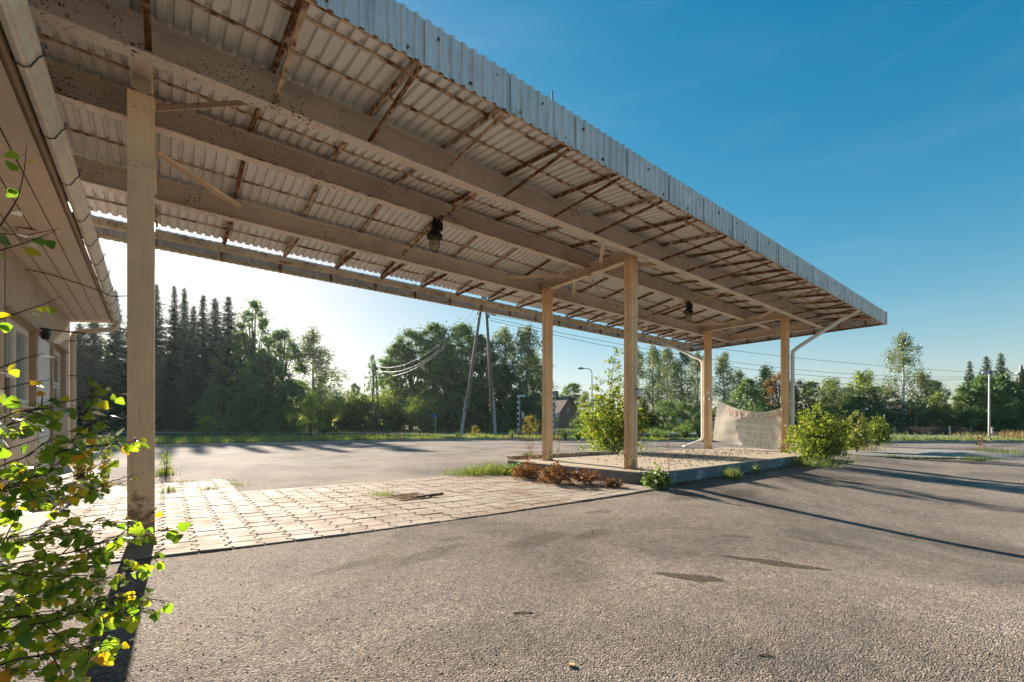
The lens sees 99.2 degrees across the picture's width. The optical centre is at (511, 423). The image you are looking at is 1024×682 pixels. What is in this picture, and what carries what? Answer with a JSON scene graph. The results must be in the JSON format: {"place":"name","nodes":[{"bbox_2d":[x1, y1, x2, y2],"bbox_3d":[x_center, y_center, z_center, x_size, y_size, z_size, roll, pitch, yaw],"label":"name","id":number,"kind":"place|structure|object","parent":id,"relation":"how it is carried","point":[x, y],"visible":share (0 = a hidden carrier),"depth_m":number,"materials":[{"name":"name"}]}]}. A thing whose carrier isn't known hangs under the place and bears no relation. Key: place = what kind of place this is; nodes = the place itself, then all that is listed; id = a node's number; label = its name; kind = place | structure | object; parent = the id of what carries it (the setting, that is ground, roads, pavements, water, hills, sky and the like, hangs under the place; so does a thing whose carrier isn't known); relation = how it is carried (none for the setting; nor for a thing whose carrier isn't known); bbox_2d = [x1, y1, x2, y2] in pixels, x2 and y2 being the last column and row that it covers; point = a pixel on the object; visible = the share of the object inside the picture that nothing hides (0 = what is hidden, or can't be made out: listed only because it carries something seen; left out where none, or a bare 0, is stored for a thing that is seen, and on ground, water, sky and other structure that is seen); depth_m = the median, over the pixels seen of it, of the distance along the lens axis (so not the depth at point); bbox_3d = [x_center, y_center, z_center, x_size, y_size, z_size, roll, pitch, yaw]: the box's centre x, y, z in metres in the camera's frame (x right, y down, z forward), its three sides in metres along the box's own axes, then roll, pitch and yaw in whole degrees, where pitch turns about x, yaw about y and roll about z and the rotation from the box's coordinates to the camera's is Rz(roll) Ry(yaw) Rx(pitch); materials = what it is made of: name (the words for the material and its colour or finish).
{"place":"outdoors","nodes":[
{"label":"outdoors","id":0,"kind":"place"},
{"bbox_2d":[2,475,656,572],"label":"paving","id":1,"kind":"structure","parent":0,"point":[463,497],"depth_m":6.08,"materials":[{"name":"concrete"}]},
{"bbox_2d":[510,459,543,479],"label":"dry weed","id":2,"kind":"object","parent":1,"relation":"on","point":[525,470],"visible":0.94,"depth_m":9.26,"materials":[{"name":"brown plant"}]},
{"bbox_2d":[535,459,577,485],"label":"dry weed","id":3,"kind":"object","parent":1,"relation":"on","point":[553,477],"visible":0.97,"depth_m":8.46,"materials":[{"name":"brown plant"}]},
{"bbox_2d":[567,468,604,485],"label":"dry weed","id":4,"kind":"object","parent":1,"relation":"on","point":[586,479],"visible":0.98,"depth_m":8.43,"materials":[{"name":"brown plant"}]},
{"bbox_2d":[0,438,1023,681],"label":"parking lot","id":5,"kind":"structure","parent":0,"point":[977,488],"depth_m":3.29,"materials":[{"name":"grey asphalt"}]},
{"bbox_2d":[0,470,99,540],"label":"sidewalk","id":6,"kind":"structure","parent":5,"relation":"on","point":[28,520],"depth_m":5.46,"materials":[{"name":"grey concrete"}]},
{"bbox_2d":[0,0,121,519],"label":"station building","id":7,"kind":"structure","parent":5,"relation":"on","point":[52,195],"depth_m":5.99,"materials":[{"name":"beige paint"}]},
{"bbox_2d":[4,305,41,407],"bbox_3d":[-7.535,-0.921,6.639,0.214,1.362,1.990,0,0,-38],"label":"window","id":8,"kind":"structure","parent":7,"relation":"in","point":[21,341],"depth_m":7.00,"materials":[{"name":"paint"}]},
{"bbox_2d":[37,331,53,478],"bbox_3d":[-8.763,-0.255,8.140,0.139,2.750,1.430,0,0,-38],"label":"door","id":9,"kind":"structure","parent":7,"relation":"in","point":[45,364],"depth_m":8.31,"materials":[{"name":"white paint"}]},
{"bbox_2d":[54,343,69,409],"bbox_3d":[-9.826,-0.941,9.409,0.214,1.402,1.440,0,0,-38],"label":"window","id":10,"kind":"structure","parent":7,"relation":"in","point":[59,352],"depth_m":9.81,"materials":[{"name":"paint"}]},
{"bbox_2d":[0,145,190,681],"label":"birch sapling","id":11,"kind":"object","parent":5,"relation":"on","point":[18,661],"visible":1,"depth_m":1.38,"materials":[{"name":"green plant"}]},
{"bbox_2d":[33,484,1023,681],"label":"grit","id":12,"kind":"object","parent":5,"relation":"on","point":[608,616],"visible":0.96,"depth_m":2.66,"materials":[{"name":"gravel"}]},
{"bbox_2d":[76,438,1023,448],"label":"kerb","id":13,"kind":"structure","parent":5,"relation":"on","point":[270,443],"depth_m":26.33,"materials":[{"name":"grey concrete"}]},
{"bbox_2d":[573,346,657,453],"bbox_3d":[3.330,-0.672,14.729,2.644,3.868,2.600,0,0,-38],"label":"birch shrub","id":14,"kind":"object","parent":5,"relation":"on","point":[609,417],"visible":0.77,"depth_m":14.45,"materials":[{"name":"green plant"}]},
{"bbox_2d":[640,462,673,489],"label":"green weed","id":15,"kind":"object","parent":5,"relation":"on","point":[657,479],"visible":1,"depth_m":7.96,"materials":[{"name":"green plant"}]},
{"bbox_2d":[507,447,827,484],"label":"concrete island","id":16,"kind":"structure","parent":5,"relation":"on","point":[609,468],"depth_m":10.70,"materials":[{"name":"grey concrete"}]},
{"bbox_2d":[27,0,886,545],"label":"petrol station canopy","id":17,"kind":"object","parent":16,"relation":"on","point":[375,136],"visible":0.98,"depth_m":6.46,"materials":[{"name":"wood"}]},
{"bbox_2d":[427,216,442,252],"bbox_3d":[-1.359,-3.314,7.657,0.285,0.632,0.264,0,0,-38],"label":"caged lamp","id":18,"kind":"object","parent":17,"relation":"hanging from","point":[434,235],"visible":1,"depth_m":7.61,"materials":[{"name":"metal"}]},
{"bbox_2d":[712,399,781,450],"bbox_3d":[8.210,0.000,15.380,0.397,1.813,2.536,0,0,-37],"label":"sale banner","id":19,"kind":"object","parent":17,"relation":"attached to","point":[736,426],"visible":1,"depth_m":15.23,"materials":[{"name":"fabric"}]},
{"bbox_2d":[505,451,614,459],"bbox_3d":[1.510,0.904,12.501,3.907,0.098,0.175,0,0,-33],"label":"timber edging","id":20,"kind":"object","parent":16,"relation":"on","point":[510,457],"visible":1,"depth_m":12.41,"materials":[{"name":"paint"}]},
{"bbox_2d":[559,448,789,470],"bbox_3d":[5.430,0.950,12.870,9.716,0.066,3.405,0,0,-38],"label":"mortar rubble","id":21,"kind":"object","parent":16,"relation":"on","point":[721,454],"visible":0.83,"depth_m":12.73,"materials":[{"name":"stone"}]},
{"bbox_2d":[786,454,845,468],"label":"grass tuft","id":22,"kind":"object","parent":5,"relation":"on","point":[813,463],"visible":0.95,"depth_m":12.06,"materials":[{"name":"green plant"}]},
{"bbox_2d":[778,401,858,465],"bbox_3d":[8.861,0.301,12.667,1.818,1.911,1.890,0,0,-38],"label":"birch shrub","id":23,"kind":"object","parent":5,"relation":"on","point":[817,443],"visible":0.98,"depth_m":12.46,"materials":[{"name":"green plant"}]},
{"bbox_2d":[845,386,910,423],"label":"broadleaf tree","id":24,"kind":"object","parent":5,"relation":"on","point":[869,389],"visible":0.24,"depth_m":55.51,"materials":[{"name":"green plant"}]},
{"bbox_2d":[835,446,984,458],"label":"gravel","id":25,"kind":"structure","parent":5,"relation":"on","point":[900,451],"depth_m":18.23,"materials":[{"name":"grey gravel"}]},
{"bbox_2d":[842,410,879,451],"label":"birch shrub","id":26,"kind":"object","parent":25,"relation":"on","point":[859,434],"visible":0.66,"depth_m":17.80,"materials":[{"name":"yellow plant"}]},
{"bbox_2d":[866,415,897,446],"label":"birch shrub","id":27,"kind":"object","parent":25,"relation":"on","point":[879,433],"visible":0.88,"depth_m":21.81,"materials":[{"name":"green plant"}]},
{"bbox_2d":[916,451,1023,458],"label":"concrete hump","id":28,"kind":"object","parent":5,"relation":"on","point":[967,453],"visible":0.75,"depth_m":15.55,"materials":[{"name":"grey concrete"}]},
{"bbox_2d":[87,432,1005,437],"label":"road","id":29,"kind":"structure","parent":0,"point":[501,432],"depth_m":52.51,"materials":[{"name":"grey asphalt"}]},
{"bbox_2d":[221,352,308,430],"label":"broadleaf tree","id":30,"kind":"object","parent":29,"relation":"on","point":[275,366],"visible":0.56,"depth_m":54.80,"materials":[{"name":"green plant"}]},
{"bbox_2d":[298,378,347,431],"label":"willow bush","id":31,"kind":"object","parent":29,"relation":"on","point":[326,416],"visible":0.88,"depth_m":52.56,"materials":[{"name":"green plant"}]},
{"bbox_2d":[401,394,448,431],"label":"willow bush","id":32,"kind":"object","parent":29,"relation":"on","point":[422,421],"visible":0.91,"depth_m":52.30,"materials":[{"name":"green plant"}]},
{"bbox_2d":[70,0,1023,423],"label":"sky","id":33,"kind":"structure","parent":0,"point":[879,143],"materials":[{"name":"blue"}]},
{"bbox_2d":[76,431,1023,445],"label":"grass verge","id":34,"kind":"object","parent":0,"point":[251,434],"depth_m":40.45,"materials":[{"name":"plant"}]},
{"bbox_2d":[285,393,326,436],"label":"young tree","id":35,"kind":"object","parent":34,"relation":"on","point":[307,403],"visible":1,"depth_m":30.63,"materials":[{"name":"green plant"}]},
{"bbox_2d":[460,296,496,435],"bbox_3d":[-2.847,-4.618,36.695,3.238,12.161,0.530,0,0,0],"label":"power pole","id":36,"kind":"object","parent":34,"relation":"on","point":[465,409],"visible":0.91,"depth_m":36.60,"materials":[{"name":"grey wood"}]},
{"bbox_2d":[226,429,1023,439],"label":"dry stalks","id":37,"kind":"object","parent":34,"relation":"on","point":[1017,434],"visible":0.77,"depth_m":30.46,"materials":[{"name":"brown plant"}]},
{"bbox_2d":[76,428,1023,435],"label":"field","id":38,"kind":"structure","parent":0,"point":[576,431],"depth_m":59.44,"materials":[{"name":"green plant"}]},
{"bbox_2d":[73,324,109,430],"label":"spruce tree","id":39,"kind":"object","parent":38,"relation":"on","point":[82,357],"visible":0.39,"depth_m":59.78,"materials":[{"name":"green plant"}]},
{"bbox_2d":[76,321,120,426],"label":"spruce tree","id":40,"kind":"object","parent":38,"relation":"on","point":[95,338],"visible":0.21,"depth_m":61.60,"materials":[{"name":"green plant"}]},
{"bbox_2d":[77,289,126,429],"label":"spruce tree","id":41,"kind":"object","parent":38,"relation":"on","point":[114,346],"visible":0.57,"depth_m":59.25,"materials":[{"name":"green plant"}]},
{"bbox_2d":[101,316,126,431],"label":"spruce tree","id":42,"kind":"object","parent":38,"relation":"on","point":[120,390],"visible":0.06,"depth_m":59.57,"materials":[{"name":"green plant"}]},
{"bbox_2d":[118,284,189,431],"bbox_3d":[-47.622,-8.649,58.061,7.650,19.996,7.734,0,0,41],"label":"spruce tree","id":43,"kind":"object","parent":38,"relation":"on","point":[160,373],"visible":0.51,"depth_m":57.84,"materials":[{"name":"green plant"}]},
{"bbox_2d":[157,285,188,430],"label":"spruce tree","id":44,"kind":"object","parent":38,"relation":"on","point":[174,344],"visible":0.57,"depth_m":59.67,"materials":[{"name":"green plant"}]},
{"bbox_2d":[163,287,190,430],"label":"spruce tree","id":45,"kind":"object","parent":38,"relation":"on","point":[183,308],"visible":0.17,"depth_m":63.85,"materials":[{"name":"green plant"}]},
{"bbox_2d":[166,305,208,429],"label":"spruce tree","id":46,"kind":"object","parent":38,"relation":"on","point":[189,345],"visible":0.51,"depth_m":59.13,"materials":[{"name":"green plant"}]},
{"bbox_2d":[171,294,216,429],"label":"spruce tree","id":47,"kind":"object","parent":38,"relation":"on","point":[203,335],"visible":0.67,"depth_m":59.17,"materials":[{"name":"green plant"}]},
{"bbox_2d":[182,298,233,431],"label":"spruce tree","id":48,"kind":"object","parent":38,"relation":"on","point":[215,316],"visible":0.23,"depth_m":61.75,"materials":[{"name":"green plant"}]},
{"bbox_2d":[181,380,257,431],"bbox_3d":[-35.565,-1.687,53.973,7.618,7.633,7.974,0,0,-20],"label":"leafy bush","id":49,"kind":"object","parent":38,"relation":"on","point":[218,399],"visible":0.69,"depth_m":52.94,"materials":[{"name":"green plant"}]},
{"bbox_2d":[195,295,250,430],"bbox_3d":[-39.178,-8.126,60.243,8.936,18.929,8.839,0,0,0],"label":"spruce tree","id":50,"kind":"object","parent":38,"relation":"on","point":[227,320],"visible":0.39,"depth_m":59.34,"materials":[{"name":"green plant"}]},
{"bbox_2d":[199,329,264,425],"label":"broadleaf tree","id":51,"kind":"object","parent":38,"relation":"on","point":[238,336],"visible":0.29,"depth_m":58.19,"materials":[{"name":"green plant"}]},
{"bbox_2d":[223,297,287,431],"bbox_3d":[-34.471,-7.714,57.949,8.324,18.148,7.014,0,0,41],"label":"poplar tree","id":52,"kind":"object","parent":38,"relation":"on","point":[261,325],"visible":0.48,"depth_m":57.38,"materials":[{"name":"green plant"}]},
{"bbox_2d":[242,327,322,426],"bbox_3d":[-31.241,-5.972,60.445,10.720,14.660,9.762,0,0,-22],"label":"broadleaf tree","id":53,"kind":"object","parent":38,"relation":"on","point":[279,336],"visible":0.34,"depth_m":59.17,"materials":[{"name":"green plant"}]},
{"bbox_2d":[260,379,317,432],"bbox_3d":[-27.306,-1.803,54.131,7.618,7.945,7.974,0,0,43],"label":"leafy bush","id":54,"kind":"object","parent":38,"relation":"on","point":[280,405],"visible":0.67,"depth_m":53.08,"materials":[{"name":"green plant"}]},
{"bbox_2d":[282,326,352,430],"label":"birch tree","id":55,"kind":"object","parent":38,"relation":"on","point":[311,346],"visible":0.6,"depth_m":61.17,"materials":[{"name":"green plant"}]},
{"bbox_2d":[330,385,364,430],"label":"willow bush","id":56,"kind":"object","parent":38,"relation":"on","point":[350,411],"visible":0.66,"depth_m":59.15,"materials":[{"name":"green plant"}]},
{"bbox_2d":[337,392,382,431],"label":"leafy bush","id":57,"kind":"object","parent":38,"relation":"on","point":[362,409],"visible":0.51,"depth_m":59.15,"materials":[{"name":"green plant"}]},
{"bbox_2d":[347,400,399,431],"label":"leafy bush","id":58,"kind":"object","parent":38,"relation":"on","point":[384,428],"visible":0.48,"depth_m":59.00,"materials":[{"name":"green plant"}]},
{"bbox_2d":[357,377,423,430],"bbox_3d":[-15.957,-2.599,59.745,9.777,7.584,9.578,0,0,7],"label":"willow bush","id":59,"kind":"object","parent":38,"relation":"on","point":[394,417],"visible":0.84,"depth_m":58.83,"materials":[{"name":"green plant"}]},
{"bbox_2d":[374,337,419,424],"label":"broadleaf tree","id":60,"kind":"object","parent":38,"relation":"on","point":[382,379],"visible":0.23,"depth_m":64.46,"materials":[{"name":"green plant"}]},
{"bbox_2d":[370,326,442,429],"bbox_3d":[-15.979,-6.658,66.431,10.738,16.071,11.792,0,0,-34],"label":"broadleaf tree","id":61,"kind":"object","parent":38,"relation":"on","point":[409,333],"visible":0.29,"depth_m":64.27,"materials":[{"name":"green plant"}]},
{"bbox_2d":[380,321,466,430],"bbox_3d":[-11.220,-6.937,63.458,12.514,16.642,13.851,0,0,-44],"label":"broadleaf tree","id":62,"kind":"object","parent":38,"relation":"on","point":[434,329],"visible":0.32,"depth_m":62.51,"materials":[{"name":"green plant"}]},
{"bbox_2d":[392,352,498,431],"bbox_3d":[-8.851,-4.084,57.271,11.796,10.773,12.953,0,0,44],"label":"broadleaf tree","id":63,"kind":"object","parent":38,"relation":"on","point":[445,372],"visible":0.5,"depth_m":56.30,"materials":[{"name":"green plant"}]},
{"bbox_2d":[420,317,496,430],"bbox_3d":[-8.112,-6.926,62.724,13.315,16.608,12.640,0,0,33],"label":"broadleaf tree","id":64,"kind":"object","parent":38,"relation":"on","point":[463,330],"visible":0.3,"depth_m":61.24,"materials":[{"name":"green plant"}]},
{"bbox_2d":[425,392,493,432],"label":"leafy bush","id":65,"kind":"object","parent":38,"relation":"on","point":[458,401],"visible":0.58,"depth_m":54.40,"materials":[{"name":"green plant"}]},
{"bbox_2d":[442,391,516,431],"bbox_3d":[-3.661,-1.138,54.902,8.953,6.157,9.371,0,0,7],"label":"leafy bush","id":66,"kind":"object","parent":38,"relation":"on","point":[480,406],"visible":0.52,"depth_m":53.47,"materials":[{"name":"green plant"}]},
{"bbox_2d":[447,331,520,425],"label":"broadleaf tree","id":67,"kind":"object","parent":38,"relation":"on","point":[477,369],"visible":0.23,"depth_m":60.28,"materials":[{"name":"green plant"}]},
{"bbox_2d":[465,363,541,428],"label":"broadleaf tree","id":68,"kind":"object","parent":38,"relation":"on","point":[497,378],"visible":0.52,"depth_m":55.97,"materials":[{"name":"green plant"}]},
{"bbox_2d":[477,324,531,411],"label":"birch tree","id":69,"kind":"object","parent":38,"relation":"on","point":[509,351],"visible":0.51,"depth_m":59.08,"materials":[{"name":"green plant"}]},
{"bbox_2d":[487,389,555,431],"bbox_3d":[0.665,-1.293,55.302,8.790,6.769,9.067,0,0,32],"label":"leafy bush","id":70,"kind":"object","parent":38,"relation":"on","point":[512,401],"visible":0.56,"depth_m":54.51,"materials":[{"name":"green plant"}]},
{"bbox_2d":[501,323,557,429],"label":"birch tree","id":71,"kind":"object","parent":38,"relation":"on","point":[524,342],"visible":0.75,"depth_m":57.29,"materials":[{"name":"green plant"}]},
{"bbox_2d":[112,395,960,432],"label":"undergrowth","id":72,"kind":"object","parent":38,"relation":"on","point":[869,408],"visible":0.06,"depth_m":53.60,"materials":[{"name":"green plant"}]},
{"bbox_2d":[530,391,582,428],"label":"house","id":73,"kind":"structure","parent":38,"relation":"on","point":[566,408],"depth_m":94.79,"materials":[{"name":"grey brick"}]},
{"bbox_2d":[558,383,590,414],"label":"broadleaf tree","id":74,"kind":"object","parent":38,"relation":"on","point":[575,387],"visible":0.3,"depth_m":117.10,"materials":[{"name":"green plant"}]},
{"bbox_2d":[616,346,655,407],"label":"birch tree","id":75,"kind":"object","parent":38,"relation":"on","point":[643,374],"visible":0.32,"depth_m":71.61,"materials":[{"name":"green plant"}]},
{"bbox_2d":[638,345,673,414],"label":"birch tree","id":76,"kind":"object","parent":38,"relation":"on","point":[654,360],"visible":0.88,"depth_m":71.21,"materials":[{"name":"green plant"}]},
{"bbox_2d":[653,346,687,426],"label":"birch tree","id":77,"kind":"object","parent":38,"relation":"on","point":[668,355],"visible":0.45,"depth_m":73.65,"materials":[{"name":"green plant"}]},
{"bbox_2d":[650,398,691,431],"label":"leafy bush","id":78,"kind":"object","parent":38,"relation":"on","point":[664,410],"visible":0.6,"depth_m":59.27,"materials":[{"name":"green plant"}]},
{"bbox_2d":[662,351,698,423],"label":"birch tree","id":79,"kind":"object","parent":38,"relation":"on","point":[683,396],"visible":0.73,"depth_m":71.41,"materials":[{"name":"green plant"}]},
{"bbox_2d":[662,401,700,430],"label":"leafy bush","id":80,"kind":"object","parent":38,"relation":"on","point":[683,406],"visible":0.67,"depth_m":59.50,"materials":[{"name":"green plant"}]},
{"bbox_2d":[682,351,715,420],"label":"birch tree","id":81,"kind":"object","parent":38,"relation":"on","point":[696,366],"visible":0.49,"depth_m":73.55,"materials":[{"name":"green plant"}]},
{"bbox_2d":[712,350,743,408],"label":"birch tree","id":82,"kind":"object","parent":38,"relation":"on","point":[726,381],"visible":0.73,"depth_m":63.60,"materials":[{"name":"green plant"}]},
{"bbox_2d":[723,375,768,411],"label":"maple tree","id":83,"kind":"object","parent":38,"relation":"on","point":[752,393],"visible":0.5,"depth_m":53.66,"materials":[{"name":"green plant"}]},
{"bbox_2d":[743,362,780,409],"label":"willow tree","id":84,"kind":"object","parent":38,"relation":"on","point":[765,374],"visible":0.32,"depth_m":59.52,"materials":[{"name":"green plant"}]},
{"bbox_2d":[757,372,801,424],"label":"autumn tree","id":85,"kind":"object","parent":38,"relation":"on","point":[772,384],"visible":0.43,"depth_m":54.72,"materials":[{"name":"orange plant"}]},
{"bbox_2d":[790,379,818,421],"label":"autumn tree","id":86,"kind":"object","parent":38,"relation":"on","point":[806,406],"visible":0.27,"depth_m":57.09,"materials":[{"name":"green plant"}]},
{"bbox_2d":[795,379,837,414],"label":"broadleaf tree","id":87,"kind":"object","parent":38,"relation":"on","point":[811,384],"visible":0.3,"depth_m":63.60,"materials":[{"name":"green plant"}]},
{"bbox_2d":[805,375,864,417],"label":"willow tree","id":88,"kind":"object","parent":38,"relation":"on","point":[831,385],"visible":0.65,"depth_m":57.66,"materials":[{"name":"green plant"}]},
{"bbox_2d":[819,401,878,426],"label":"leafy bush","id":89,"kind":"object","parent":38,"relation":"on","point":[847,407],"visible":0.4,"depth_m":51.78,"materials":[{"name":"green plant"}]},
{"bbox_2d":[821,368,896,415],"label":"willow tree","id":90,"kind":"object","parent":38,"relation":"on","point":[865,380],"visible":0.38,"depth_m":57.46,"materials":[{"name":"green plant"}]},
{"bbox_2d":[852,407,914,431],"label":"leafy bush","id":91,"kind":"object","parent":38,"relation":"on","point":[882,412],"visible":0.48,"depth_m":49.57,"materials":[{"name":"green plant"}]},
{"bbox_2d":[872,329,930,421],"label":"birch tree","id":92,"kind":"object","parent":38,"relation":"on","point":[905,359],"visible":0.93,"depth_m":49.93,"materials":[{"name":"green plant"}]},
{"bbox_2d":[898,370,950,425],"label":"birch tree","id":93,"kind":"object","parent":38,"relation":"on","point":[924,383],"visible":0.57,"depth_m":53.41,"materials":[{"name":"green plant"}]},
{"bbox_2d":[893,426,971,434],"bbox_3d":[40.993,0.750,42.450,7.535,0.900,0.120,0,0,0],"label":"plank fence","id":94,"kind":"object","parent":38,"relation":"on","point":[932,430],"visible":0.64,"depth_m":42.49,"materials":[{"name":"brown wood"}]},
{"bbox_2d":[921,390,961,426],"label":"conifer bush","id":95,"kind":"object","parent":38,"relation":"on","point":[936,398],"visible":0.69,"depth_m":46.65,"materials":[{"name":"green plant"}]},
{"bbox_2d":[951,406,1009,433],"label":"leafy bush","id":96,"kind":"object","parent":38,"relation":"on","point":[971,413],"visible":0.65,"depth_m":45.66,"materials":[{"name":"green plant"}]},
{"bbox_2d":[948,375,1021,432],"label":"maple tree","id":97,"kind":"object","parent":38,"relation":"on","point":[979,384],"visible":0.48,"depth_m":47.01,"materials":[{"name":"green plant"}]},
{"label":"ground","id":98,"kind":"structure","parent":0,"visible":0},
{"bbox_2d":[218,376,281,432],"bbox_3d":[-30.590,-1.761,52.586,7.968,8.066,7.724,0,0,41],"label":"leafy bush","id":99,"kind":"object","parent":98,"relation":"on","point":[259,402],"visible":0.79,"depth_m":51.76,"materials":[{"name":"green plant"}]},
{"bbox_2d":[932,383,1001,429],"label":"maple tree","id":100,"kind":"object","parent":98,"relation":"on","point":[959,398],"visible":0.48,"depth_m":47.42,"materials":[{"name":"green plant"}]},
{"bbox_2d":[962,407,1023,433],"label":"leafy bush","id":101,"kind":"object","parent":98,"relation":"on","point":[1005,416],"visible":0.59,"depth_m":45.30,"materials":[{"name":"green plant"}]},
{"bbox_2d":[972,370,1023,429],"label":"maple tree","id":102,"kind":"object","parent":98,"relation":"on","point":[1015,389],"visible":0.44,"depth_m":47.10,"materials":[{"name":"green plant"}]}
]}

